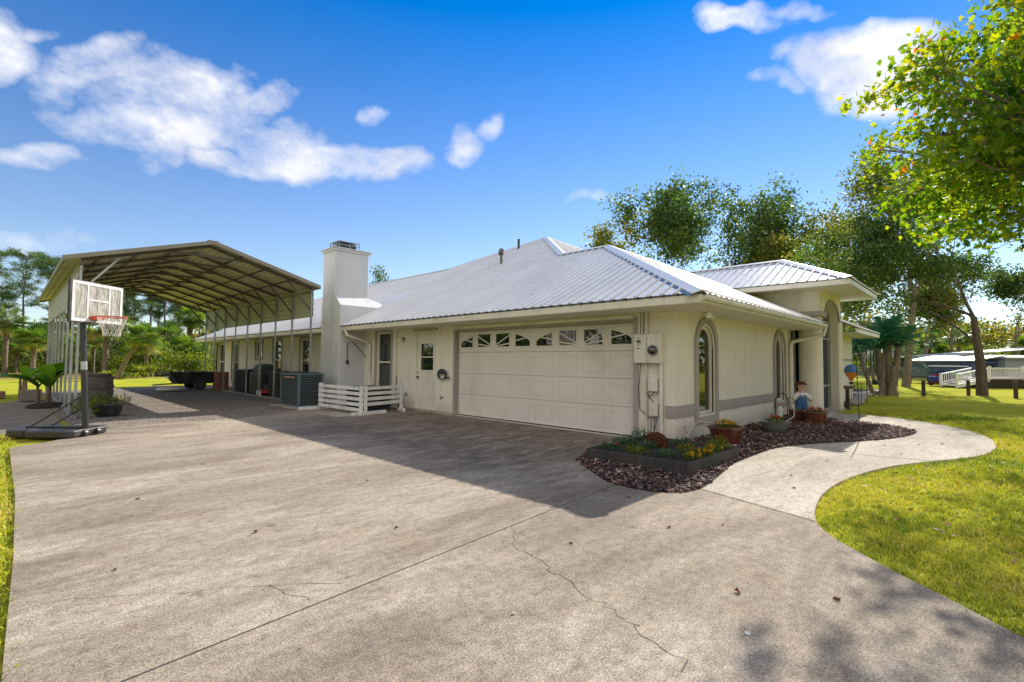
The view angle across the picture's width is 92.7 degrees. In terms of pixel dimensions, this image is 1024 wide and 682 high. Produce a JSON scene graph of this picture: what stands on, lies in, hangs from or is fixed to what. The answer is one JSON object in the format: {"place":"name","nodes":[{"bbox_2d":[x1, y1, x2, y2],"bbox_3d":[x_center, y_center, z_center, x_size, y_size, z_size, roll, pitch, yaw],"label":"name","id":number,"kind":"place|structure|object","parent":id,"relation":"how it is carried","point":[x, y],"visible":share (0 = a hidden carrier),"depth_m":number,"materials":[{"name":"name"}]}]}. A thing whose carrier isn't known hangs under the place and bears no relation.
{"place":"outdoors","nodes":[
{"label":"outdoors","id":0,"kind":"place"},
{"bbox_2d":[0,400,60,435],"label":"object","id":1,"kind":"object","parent":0,"point":[15,414],"visible":0.46,"depth_m":11.77,"materials":[{"name":"grey concrete"}]},
{"bbox_2d":[20,389,41,401],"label":"garden block","id":2,"kind":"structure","parent":1,"relation":"on","point":[27,395],"depth_m":15.51,"materials":[{"name":"beige concrete"}]},
{"bbox_2d":[18,363,56,399],"bbox_3d":[-15.509,1.334,16.023,1.601,1.209,0.964,-2,-3,44],"label":"canna plant","id":3,"kind":"object","parent":1,"relation":"on","point":[26,370],"visible":0.61,"depth_m":15.81,"materials":[{"name":"green plant"}]},
{"bbox_2d":[0,362,79,402],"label":"banana plant","id":4,"kind":"object","parent":1,"relation":"on","point":[48,375],"visible":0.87,"depth_m":13.92,"materials":[{"name":"green plant"}]},
{"bbox_2d":[24,402,71,408],"bbox_3d":[-13.233,1.871,13.968,0.975,0.250,1.000,-2,-3,44],"label":"mulch heap","id":5,"kind":"object","parent":1,"relation":"on","point":[46,405],"visible":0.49,"depth_m":13.65,"materials":[{"name":"soil"}]},
{"bbox_2d":[42,385,345,429],"bbox_3d":[-12.123,2.102,17.846,18.200,0.112,7.130,-2,-3,44],"label":"gravel pad","id":6,"kind":"object","parent":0,"point":[148,405],"visible":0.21,"depth_m":14.15,"materials":[{"name":"grey gravel"}]},
{"bbox_2d":[68,389,102,414],"bbox_3d":[-9.902,1.416,11.378,0.660,0.592,0.673,-2,-3,44],"label":"croton","id":7,"kind":"object","parent":6,"relation":"on","point":[91,403],"visible":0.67,"depth_m":11.36,"materials":[{"name":"green plant"}]},
{"bbox_2d":[88,373,114,405],"bbox_3d":[-12.226,1.433,14.449,0.740,0.930,0.740,-2,-3,44],"label":"rain barrel","id":8,"kind":"object","parent":6,"relation":"on","point":[99,382],"visible":0.72,"depth_m":14.24,"materials":[{"name":"plastic"}]},
{"bbox_2d":[92,391,132,416],"bbox_3d":[-9.752,1.493,11.920,0.675,0.641,0.812,-2,-3,44],"label":"potted plant","id":9,"kind":"object","parent":6,"relation":"on","point":[110,409],"visible":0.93,"depth_m":11.77,"materials":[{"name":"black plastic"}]},
{"bbox_2d":[37,240,320,418],"bbox_3d":[-12.534,-0.264,17.390,12.580,4.578,5.945,-2,-3,44],"label":"carport","id":10,"kind":"object","parent":6,"relation":"on","point":[220,285],"visible":0.88,"depth_m":16.20,"materials":[{"name":"metal"}]},
{"bbox_2d":[152,371,213,389],"bbox_3d":[-14.632,1.778,21.851,1.380,0.802,2.377,-2,-3,40],"label":"utility trailer","id":11,"kind":"object","parent":6,"relation":"on","point":[197,380],"visible":0.96,"depth_m":21.63,"materials":[{"name":"black metal"}]},
{"bbox_2d":[214,372,228,390],"bbox_3d":[-12.947,1.782,21.762,0.610,0.820,0.449,-2,-3,44],"label":"brick stack","id":12,"kind":"object","parent":6,"relation":"on","point":[218,377],"visible":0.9,"depth_m":21.58,"materials":[{"name":"red brick"}]},
{"bbox_2d":[232,369,252,392],"bbox_3d":[-11.330,1.689,20.913,1.320,0.960,0.770,-2,-3,44],"label":"air conditioner","id":13,"kind":"object","parent":6,"relation":"on","point":[239,380],"visible":0.56,"depth_m":20.41,"materials":[{"name":"black metal"}]},
{"bbox_2d":[249,364,275,394],"bbox_3d":[-9.930,1.514,19.560,1.300,1.220,0.700,-2,-3,44],"label":"covered grill","id":14,"kind":"object","parent":6,"relation":"on","point":[253,379],"visible":0.69,"depth_m":19.23,"materials":[{"name":"black fabric"}]},
{"bbox_2d":[269,404,297,408],"bbox_3d":[-6.479,2.009,14.910,1.800,0.104,1.150,-2,-3,44],"label":"equipment pad","id":15,"kind":"object","parent":6,"relation":"on","point":[286,406],"visible":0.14,"depth_m":14.46,"materials":[{"name":"concrete"}]},
{"bbox_2d":[280,372,323,406],"bbox_3d":[-6.460,1.464,14.984,1.370,1.000,0.796,-2,-3,44],"label":"air conditioner","id":16,"kind":"object","parent":15,"relation":"on","point":[298,389],"visible":0.87,"depth_m":14.56,"materials":[{"name":"metal"}]},
{"bbox_2d":[269,371,300,397],"bbox_3d":[-8.345,1.594,18.031,1.220,0.960,0.770,-2,-3,44],"label":"air conditioner","id":17,"kind":"object","parent":6,"relation":"on","point":[277,383],"visible":0.28,"depth_m":17.75,"materials":[{"name":"black metal"}]},
{"bbox_2d":[346,385,390,411],"bbox_3d":[-4.033,1.602,13.748,0.970,0.660,0.870,-2,-3,44],"label":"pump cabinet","id":18,"kind":"object","parent":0,"point":[379,407],"visible":0.34,"depth_m":13.50,"materials":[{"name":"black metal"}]},
{"bbox_2d":[0,4,990,182],"bbox_3d":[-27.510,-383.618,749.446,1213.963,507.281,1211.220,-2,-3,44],"label":"cloud","id":19,"kind":"structure","parent":0,"point":[836,65],"depth_m":881.67,"materials":[{"name":"white"}]},
{"bbox_2d":[0,371,1023,681],"bbox_3d":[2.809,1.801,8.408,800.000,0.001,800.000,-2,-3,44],"label":"lawn","id":20,"kind":"structure","parent":0,"point":[996,403],"depth_m":8.44,"materials":[{"name":"green plant"}]},
{"bbox_2d":[0,250,15,313],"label":"pine tree","id":21,"kind":"object","parent":20,"relation":"on","point":[1,266],"visible":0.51,"depth_m":56.86,"materials":[{"name":"green plant"}]},
{"bbox_2d":[0,433,26,678],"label":"grass","id":22,"kind":"structure","parent":20,"relation":"on","point":[3,522],"depth_m":4.24,"materials":[{"name":"green plant"}]},
{"bbox_2d":[0,304,29,373],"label":"cabbage palm","id":23,"kind":"object","parent":20,"relation":"on","point":[8,325],"visible":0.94,"depth_m":39.88,"materials":[{"name":"green plant"}]},
{"bbox_2d":[2,338,29,372],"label":"cabbage palm","id":24,"kind":"object","parent":20,"relation":"on","point":[17,351],"visible":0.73,"depth_m":43.83,"materials":[{"name":"green plant"}]},
{"bbox_2d":[0,246,48,325],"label":"pine tree","id":25,"kind":"object","parent":20,"relation":"on","point":[17,253],"visible":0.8,"depth_m":55.96,"materials":[{"name":"green plant"}]},
{"bbox_2d":[7,319,54,377],"bbox_3d":[-33.232,0.518,33.890,2.940,4.237,2.764,-2,-3,44],"label":"cabbage palm","id":26,"kind":"object","parent":20,"relation":"on","point":[35,332],"visible":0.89,"depth_m":33.73,"materials":[{"name":"green plant"}]},
{"bbox_2d":[19,253,66,329],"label":"pine tree","id":27,"kind":"object","parent":20,"relation":"on","point":[54,260],"visible":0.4,"depth_m":54.03,"materials":[{"name":"green plant"}]},
{"bbox_2d":[37,313,76,349],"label":"cabbage palm","id":28,"kind":"object","parent":20,"relation":"on","point":[46,322],"visible":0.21,"depth_m":53.82,"materials":[{"name":"green plant"}]},
{"bbox_2d":[53,330,94,373],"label":"cabbage palm","id":29,"kind":"object","parent":20,"relation":"on","point":[74,348],"visible":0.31,"depth_m":41.74,"materials":[{"name":"green plant"}]},
{"bbox_2d":[87,325,110,373],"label":"cabbage palm","id":30,"kind":"object","parent":20,"relation":"on","point":[98,342],"visible":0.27,"depth_m":43.84,"materials":[{"name":"green plant"}]},
{"bbox_2d":[0,331,216,372],"bbox_3d":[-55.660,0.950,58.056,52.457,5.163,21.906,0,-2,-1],"label":"undergrowth","id":31,"kind":"object","parent":20,"relation":"on","point":[113,352],"visible":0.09,"depth_m":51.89,"materials":[{"name":"green plant"}]},
{"bbox_2d":[0,326,216,350],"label":"distant woods","id":32,"kind":"object","parent":20,"relation":"on","point":[195,335],"visible":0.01,"depth_m":68.56,"materials":[{"name":"green plant"}]},
{"bbox_2d":[86,315,134,372],"bbox_3d":[-33.098,-0.174,39.963,4.312,6.214,4.054,1,-2,-15],"label":"cabbage palm","id":33,"kind":"object","parent":20,"relation":"on","point":[105,351],"visible":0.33,"depth_m":39.80,"materials":[{"name":"green plant"}]},
{"bbox_2d":[98,368,138,378],"bbox_3d":[-27.090,2.333,33.368,2.433,0.958,1.693,2,-3,-26],"label":"bush","id":34,"kind":"object","parent":20,"relation":"on","point":[115,371],"visible":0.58,"depth_m":33.26,"materials":[{"name":"green plant"}]},
{"bbox_2d":[122,289,143,335],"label":"pine tree","id":35,"kind":"object","parent":20,"relation":"on","point":[127,311],"visible":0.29,"depth_m":59.96,"materials":[{"name":"green plant"}]},
{"bbox_2d":[101,342,173,372],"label":"bush","id":36,"kind":"object","parent":20,"relation":"on","point":[119,361],"visible":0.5,"depth_m":40.53,"materials":[{"name":"green plant"}]},
{"bbox_2d":[114,320,166,378],"bbox_3d":[-24.777,0.663,32.660,3.091,4.105,2.943,2,-3,-32],"label":"cabbage palm","id":37,"kind":"object","parent":20,"relation":"on","point":[144,328],"visible":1,"depth_m":32.54,"materials":[{"name":"green plant"}]},
{"bbox_2d":[124,361,159,377],"bbox_3d":[-27.220,2.165,35.926,2.682,1.350,2.233,-2,-3,44],"label":"bush","id":38,"kind":"object","parent":20,"relation":"on","point":[142,369],"visible":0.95,"depth_m":35.93,"materials":[{"name":"green plant"}]},
{"bbox_2d":[127,332,165,376],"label":"cabbage palm","id":39,"kind":"object","parent":20,"relation":"on","point":[145,351],"visible":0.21,"depth_m":36.75,"materials":[{"name":"green plant"}]},
{"bbox_2d":[135,292,163,324],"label":"pine tree","id":40,"kind":"object","parent":20,"relation":"on","point":[149,301],"visible":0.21,"depth_m":56.21,"materials":[{"name":"green plant"}]},
{"bbox_2d":[131,341,173,373],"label":"bush","id":41,"kind":"object","parent":20,"relation":"on","point":[165,369],"visible":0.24,"depth_m":41.45,"materials":[{"name":"green plant"}]},
{"bbox_2d":[140,298,173,327],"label":"pine tree","id":42,"kind":"object","parent":20,"relation":"on","point":[155,318],"visible":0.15,"depth_m":65.52,"materials":[{"name":"green plant"}]},
{"bbox_2d":[140,293,178,337],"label":"pine tree","id":43,"kind":"object","parent":20,"relation":"on","point":[158,311],"visible":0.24,"depth_m":58.02,"materials":[{"name":"green plant"}]},
{"bbox_2d":[153,318,187,349],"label":"cabbage palm","id":44,"kind":"object","parent":20,"relation":"on","point":[175,328],"visible":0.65,"depth_m":49.68,"materials":[{"name":"green plant"}]},
{"bbox_2d":[148,348,215,371],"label":"bush","id":45,"kind":"object","parent":20,"relation":"on","point":[179,362],"visible":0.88,"depth_m":40.22,"materials":[{"name":"green plant"}]},
{"bbox_2d":[167,334,200,370],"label":"cabbage palm","id":46,"kind":"object","parent":20,"relation":"on","point":[184,339],"visible":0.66,"depth_m":47.58,"materials":[{"name":"green plant"}]},
{"bbox_2d":[171,307,207,341],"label":"cabbage palm","id":47,"kind":"object","parent":20,"relation":"on","point":[191,323],"visible":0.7,"depth_m":53.53,"materials":[{"name":"green plant"}]},
{"bbox_2d":[187,342,210,357],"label":"cabbage palm","id":48,"kind":"object","parent":20,"relation":"on","point":[196,347],"visible":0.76,"depth_m":45.70,"materials":[{"name":"green plant"}]},
{"bbox_2d":[368,264,392,283],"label":"oak tree","id":49,"kind":"object","parent":20,"relation":"on","point":[378,276],"visible":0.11,"depth_m":59.01,"materials":[{"name":"green plant"}]},
{"bbox_2d":[194,237,880,439],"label":"house","id":50,"kind":"structure","parent":20,"relation":"on","point":[652,346],"depth_m":11.95,"materials":[{"name":"paint"}]},
{"bbox_2d":[230,341,238,381],"bbox_3d":[-13.969,1.054,24.717,1.130,2.080,0.125,-2,-3,44],"label":"window","id":51,"kind":"structure","parent":50,"relation":"in","point":[237,342],"depth_m":24.88,"materials":[{"name":"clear glass"}]},
{"bbox_2d":[272,338,282,370],"bbox_3d":[-9.994,0.802,20.885,1.080,1.830,0.125,-2,-3,44],"label":"window","id":52,"kind":"structure","parent":50,"relation":"in","point":[279,344],"depth_m":20.97,"materials":[{"name":"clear glass"}]},
{"bbox_2d":[298,336,308,371],"bbox_3d":[-7.999,0.739,18.958,1.030,1.830,0.125,-2,-3,44],"label":"window","id":53,"kind":"structure","parent":50,"relation":"in","point":[305,342],"depth_m":19.15,"materials":[{"name":"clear glass"}]},
{"bbox_2d":[374,330,392,395],"bbox_3d":[-3.931,0.618,14.988,1.020,2.070,0.185,-2,-3,44],"label":"window","id":54,"kind":"structure","parent":50,"relation":"in","point":[385,340],"depth_m":15.12,"materials":[{"name":"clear glass"}]},
{"bbox_2d":[413,328,437,410],"bbox_3d":[-2.383,0.778,13.490,1.080,2.210,0.155,-2,-3,44],"label":"side door","id":55,"kind":"structure","parent":50,"relation":"in","point":[426,340],"depth_m":13.54,"materials":[{"name":"paint"}]},
{"bbox_2d":[458,323,632,436],"bbox_3d":[0.479,0.781,10.910,5.156,2.136,0.043,-2,-3,44],"label":"garage door","id":56,"kind":"structure","parent":50,"relation":"in","point":[604,352],"depth_m":10.51,"materials":[{"name":"paint"}]},
{"bbox_2d":[694,318,718,424],"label":"window","id":57,"kind":"structure","parent":50,"relation":"in","point":[703,387],"depth_m":9.52,"materials":[{"name":"clear glass"}]},
{"bbox_2d":[773,330,787,407],"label":"window","id":58,"kind":"structure","parent":50,"relation":"in","point":[779,378],"depth_m":12.94,"materials":[{"name":"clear glass"}]},
{"bbox_2d":[866,348,879,403],"bbox_3d":[12.694,1.218,17.216,0.494,1.964,0.114,0,-2,0],"label":"wind chime","id":59,"kind":"object","parent":50,"relation":"hanging from","point":[870,366],"visible":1,"depth_m":17.19,"materials":[{"name":"black metal"}]},
{"bbox_2d":[581,205,664,252],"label":"oak tree","id":60,"kind":"object","parent":20,"relation":"on","point":[604,236],"visible":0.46,"depth_m":46.43,"materials":[{"name":"green plant"}]},
{"bbox_2d":[598,165,722,268],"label":"oak tree","id":61,"kind":"object","parent":20,"relation":"on","point":[676,220],"visible":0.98,"depth_m":41.81,"materials":[{"name":"green plant"}]},
{"bbox_2d":[633,175,740,271],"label":"oak tree","id":62,"kind":"object","parent":20,"relation":"on","point":[708,202],"visible":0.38,"depth_m":45.77,"materials":[{"name":"green plant"}]},
{"bbox_2d":[699,171,822,266],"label":"oak tree","id":63,"kind":"object","parent":20,"relation":"on","point":[744,246],"visible":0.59,"depth_m":46.62,"materials":[{"name":"green plant"}]},
{"bbox_2d":[727,193,826,264],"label":"oak tree","id":64,"kind":"object","parent":20,"relation":"on","point":[777,221],"visible":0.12,"depth_m":45.71,"materials":[{"name":"green plant"}]},
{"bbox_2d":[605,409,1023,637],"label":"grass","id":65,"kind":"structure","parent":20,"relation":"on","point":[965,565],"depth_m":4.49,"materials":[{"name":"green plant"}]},
{"bbox_2d":[740,201,894,320],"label":"oak tree","id":66,"kind":"object","parent":20,"relation":"on","point":[774,247],"visible":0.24,"depth_m":41.92,"materials":[{"name":"green plant"}]},
{"bbox_2d":[653,405,1021,585],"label":"fallen leaves","id":67,"kind":"object","parent":20,"relation":"on","point":[943,532],"visible":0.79,"depth_m":4.67,"materials":[{"name":"brown plant"}]},
{"bbox_2d":[844,385,855,409],"bbox_3d":[10.264,1.730,14.951,0.480,0.720,0.480,-2,-3,44],"label":"bird bath","id":68,"kind":"object","parent":20,"relation":"on","point":[847,397],"visible":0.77,"depth_m":14.90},
{"bbox_2d":[844,365,857,405],"bbox_3d":[10.736,1.429,15.464,0.380,1.370,0.380,0,-3,21],"label":"balloon spinner","id":69,"kind":"object","parent":20,"relation":"on","point":[850,372],"visible":0.95,"depth_m":15.40,"materials":[{"name":"multicoloured fabric"}]},
{"bbox_2d":[775,208,951,379],"bbox_3d":[24.735,-3.451,35.509,10.867,13.214,12.495,0,-2,19],"label":"oak tree","id":70,"kind":"object","parent":20,"relation":"on","point":[846,264],"visible":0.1,"depth_m":35.57,"materials":[{"name":"green plant"}]},
{"bbox_2d":[852,331,881,395],"bbox_3d":[15.428,1.027,21.475,1.417,2.993,1.273,0,-2,16],"label":"slim tree","id":71,"kind":"object","parent":20,"relation":"on","point":[858,347],"visible":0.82,"depth_m":21.43,"materials":[{"name":"green plant"}]},
{"bbox_2d":[878,353,884,395],"bbox_3d":[16.518,1.530,21.871,0.358,2.022,0.180,0,-2,0],"label":"bare stem","id":72,"kind":"object","parent":20,"relation":"on","point":[881,388],"visible":0.83,"depth_m":21.83,"materials":[{"name":"brown plant"}]},
{"bbox_2d":[785,156,1019,395],"bbox_3d":[20.272,-3.158,25.399,11.417,11.639,7.775,0,-2,8],"label":"oak tree","id":73,"kind":"object","parent":20,"relation":"on","point":[881,255],"visible":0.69,"depth_m":24.19,"materials":[{"name":"green plant"}]},
{"bbox_2d":[849,315,966,395],"bbox_3d":[16.987,0.674,22.084,5.301,3.762,5.716,-2,-3,44],"label":"multi trunk palm","id":74,"kind":"object","parent":20,"relation":"on","point":[889,330],"visible":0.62,"depth_m":22.04,"materials":[{"name":"green plant"}]},
{"bbox_2d":[826,140,1006,386],"bbox_3d":[25.172,-4.660,30.337,8.995,15.271,8.930,-1,-3,27],"label":"oak tree","id":75,"kind":"object","parent":20,"relation":"on","point":[907,364],"visible":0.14,"depth_m":30.70,"materials":[{"name":"green plant"}]},
{"bbox_2d":[913,332,944,353],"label":"cabbage palm","id":76,"kind":"object","parent":20,"relation":"on","point":[929,342],"visible":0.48,"depth_m":59.78,"materials":[{"name":"green plant"}]},
{"bbox_2d":[836,0,1023,259],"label":"maple tree","id":77,"kind":"object","parent":20,"relation":"on","point":[990,148],"visible":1,"depth_m":8.47,"materials":[{"name":"green plant"}]},
{"bbox_2d":[841,311,1023,354],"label":"distant woods","id":78,"kind":"object","parent":20,"relation":"on","point":[996,334],"visible":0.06,"depth_m":77.30,"materials":[{"name":"green plant"}]},
{"bbox_2d":[894,281,972,354],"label":"oak tree","id":79,"kind":"object","parent":20,"relation":"on","point":[950,296],"visible":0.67,"depth_m":50.78,"materials":[{"name":"green plant"}]},
{"bbox_2d":[853,337,1019,374],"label":"undergrowth","id":80,"kind":"object","parent":20,"relation":"on","point":[916,350],"visible":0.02,"depth_m":65.27,"materials":[{"name":"green plant"}]},
{"bbox_2d":[877,249,1003,352],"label":"oak tree","id":81,"kind":"object","parent":20,"relation":"on","point":[977,277],"visible":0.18,"depth_m":51.77,"materials":[{"name":"green plant"}]},
{"bbox_2d":[927,366,968,384],"bbox_3d":[28.390,2.271,31.910,2.000,1.300,1.080,0,-2,0],"label":"golf cart","id":82,"kind":"object","parent":20,"relation":"on","point":[932,379],"visible":0.57,"depth_m":31.73,"materials":[{"name":"blue paint"}]},
{"bbox_2d":[942,327,972,355],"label":"cabbage palm","id":83,"kind":"object","parent":20,"relation":"on","point":[958,340],"visible":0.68,"depth_m":55.89,"materials":[{"name":"green plant"}]},
{"bbox_2d":[899,347,1023,377],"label":"pavilion","id":84,"kind":"structure","parent":20,"relation":"on","point":[972,352],"depth_m":46.59,"materials":[{"name":"white metal"}]},
{"bbox_2d":[912,355,1023,376],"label":"mobile home","id":85,"kind":"object","parent":20,"relation":"on","point":[1004,361],"visible":0.53,"depth_m":33.95,"materials":[{"name":"white"}]},
{"bbox_2d":[939,366,1023,387],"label":"deck","id":86,"kind":"structure","parent":20,"relation":"on","point":[1003,381],"depth_m":29.46,"materials":[{"name":"white paint"}]},
{"bbox_2d":[975,262,1023,354],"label":"oak tree","id":87,"kind":"object","parent":20,"relation":"on","point":[1007,284],"visible":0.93,"depth_m":56.20,"materials":[{"name":"green plant"}]},
{"bbox_2d":[1005,334,1023,354],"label":"cabbage palm","id":88,"kind":"object","parent":20,"relation":"on","point":[1020,341],"visible":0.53,"depth_m":58.04,"materials":[{"name":"green plant"}]},
{"bbox_2d":[0,0,1023,336],"label":"sky","id":89,"kind":"structure","parent":0,"point":[586,99],"materials":[{"name":"blue"}]},
{"bbox_2d":[1,407,1023,681],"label":"driveway","id":90,"kind":"structure","parent":0,"point":[327,573],"depth_m":3.22,"materials":[{"name":"concrete"}]},
{"bbox_2d":[6,278,127,437],"bbox_3d":[-8.051,0.308,9.109,1.649,2.805,1.310,0,-2,0],"label":"basketball hoop","id":91,"kind":"object","parent":90,"relation":"on","point":[88,302],"visible":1,"depth_m":8.89,"materials":[{"name":"white plastic"}]},
{"bbox_2d":[298,383,404,415],"bbox_3d":[-4.354,1.546,13.457,2.548,0.738,1.773,-1,-3,36],"label":"slatted enclosure","id":92,"kind":"object","parent":90,"relation":"on","point":[360,399],"visible":1,"depth_m":12.93,"materials":[{"name":"white paint"}]},
{"bbox_2d":[575,414,917,492],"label":"mulch chips","id":93,"kind":"object","parent":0,"point":[867,430],"visible":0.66,"depth_m":8.55,"materials":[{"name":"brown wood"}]},
{"bbox_2d":[586,436,738,475],"bbox_3d":[2.210,1.629,7.116,1.520,0.160,1.720,-2,-3,44],"label":"raised planter","id":94,"kind":"object","parent":93,"relation":"on","point":[672,464],"visible":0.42,"depth_m":6.62,"materials":[{"name":"stone"}]},
{"bbox_2d":[597,439,623,451],"bbox_3d":[1.407,1.488,7.000,0.384,0.168,0.399,-2,-3,43],"label":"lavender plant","id":95,"kind":"object","parent":94,"relation":"on","point":[609,445],"visible":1,"depth_m":6.96,"materials":[{"name":"green plant"}]},
{"bbox_2d":[622,443,649,454],"bbox_3d":[1.733,1.491,6.800,0.377,0.147,0.416,0,-2,0],"label":"leafy plant","id":96,"kind":"object","parent":94,"relation":"on","point":[633,449],"visible":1,"depth_m":6.77,"materials":[{"name":"green plant"}]},
{"bbox_2d":[642,431,668,447],"bbox_3d":[2.190,1.542,7.459,0.405,0.326,0.406,-2,-3,44],"label":"chrysanthemum","id":97,"kind":"object","parent":94,"relation":"in","point":[661,439],"visible":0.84,"depth_m":7.35,"materials":[{"name":"plant"}]},
{"bbox_2d":[676,443,702,453],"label":"leafy plant","id":98,"kind":"object","parent":94,"relation":"on","point":[686,445],"visible":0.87,"depth_m":6.84,"materials":[{"name":"green plant"}]},
{"bbox_2d":[702,435,730,449],"bbox_3d":[3.001,1.465,7.147,0.407,0.230,0.433,0,-2,1],"label":"leafy plant","id":99,"kind":"object","parent":94,"relation":"on","point":[717,441],"visible":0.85,"depth_m":7.12,"materials":[{"name":"green plant"}]},
{"bbox_2d":[706,419,745,444],"bbox_3d":[3.688,1.555,8.433,0.620,0.438,0.620,-2,-3,44],"label":"flower pot","id":100,"kind":"object","parent":93,"relation":"on","point":[730,430],"visible":0.97,"depth_m":8.26,"materials":[{"name":"ceramic"}]},
{"bbox_2d":[685,396,794,439],"bbox_3d":[4.640,1.497,9.644,4.923,0.594,0.350,3,-3,-43],"label":"garden hose","id":101,"kind":"object","parent":93,"relation":"on","point":[740,424],"visible":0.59,"depth_m":9.80,"materials":[{"name":"rubber"}]},
{"bbox_2d":[759,415,791,432],"bbox_3d":[5.297,1.643,9.837,0.580,0.400,0.580,-2,-3,44],"label":"flower pot","id":102,"kind":"object","parent":93,"relation":"on","point":[772,425],"visible":0.98,"depth_m":9.70,"materials":[{"name":"white ceramic"}]},
{"bbox_2d":[788,408,806,421],"bbox_3d":[6.883,1.763,11.735,0.470,0.340,0.470,-2,-3,44],"label":"flower pot","id":103,"kind":"object","parent":93,"relation":"on","point":[798,415],"visible":0.73,"depth_m":11.59,"materials":[{"name":"ceramic"}]},
{"bbox_2d":[792,381,812,409],"bbox_3d":[7.204,1.478,12.188,0.498,0.951,0.258,0,-2,-1],"label":"scarecrow doll","id":104,"kind":"object","parent":93,"relation":"on","point":[800,397],"visible":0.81,"depth_m":12.11,"materials":[{"name":"fabric"}]},
{"bbox_2d":[801,406,828,423],"bbox_3d":[7.073,1.717,11.415,0.560,0.409,0.560,-2,-3,44],"label":"flower pot","id":105,"kind":"object","parent":93,"relation":"on","point":[817,415],"visible":0.99,"depth_m":11.25,"materials":[{"name":"brown ceramic"}]},
{"bbox_2d":[703,413,995,520],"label":"walkway","id":106,"kind":"structure","parent":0,"point":[766,478],"depth_m":7.00,"materials":[{"name":"concrete"}]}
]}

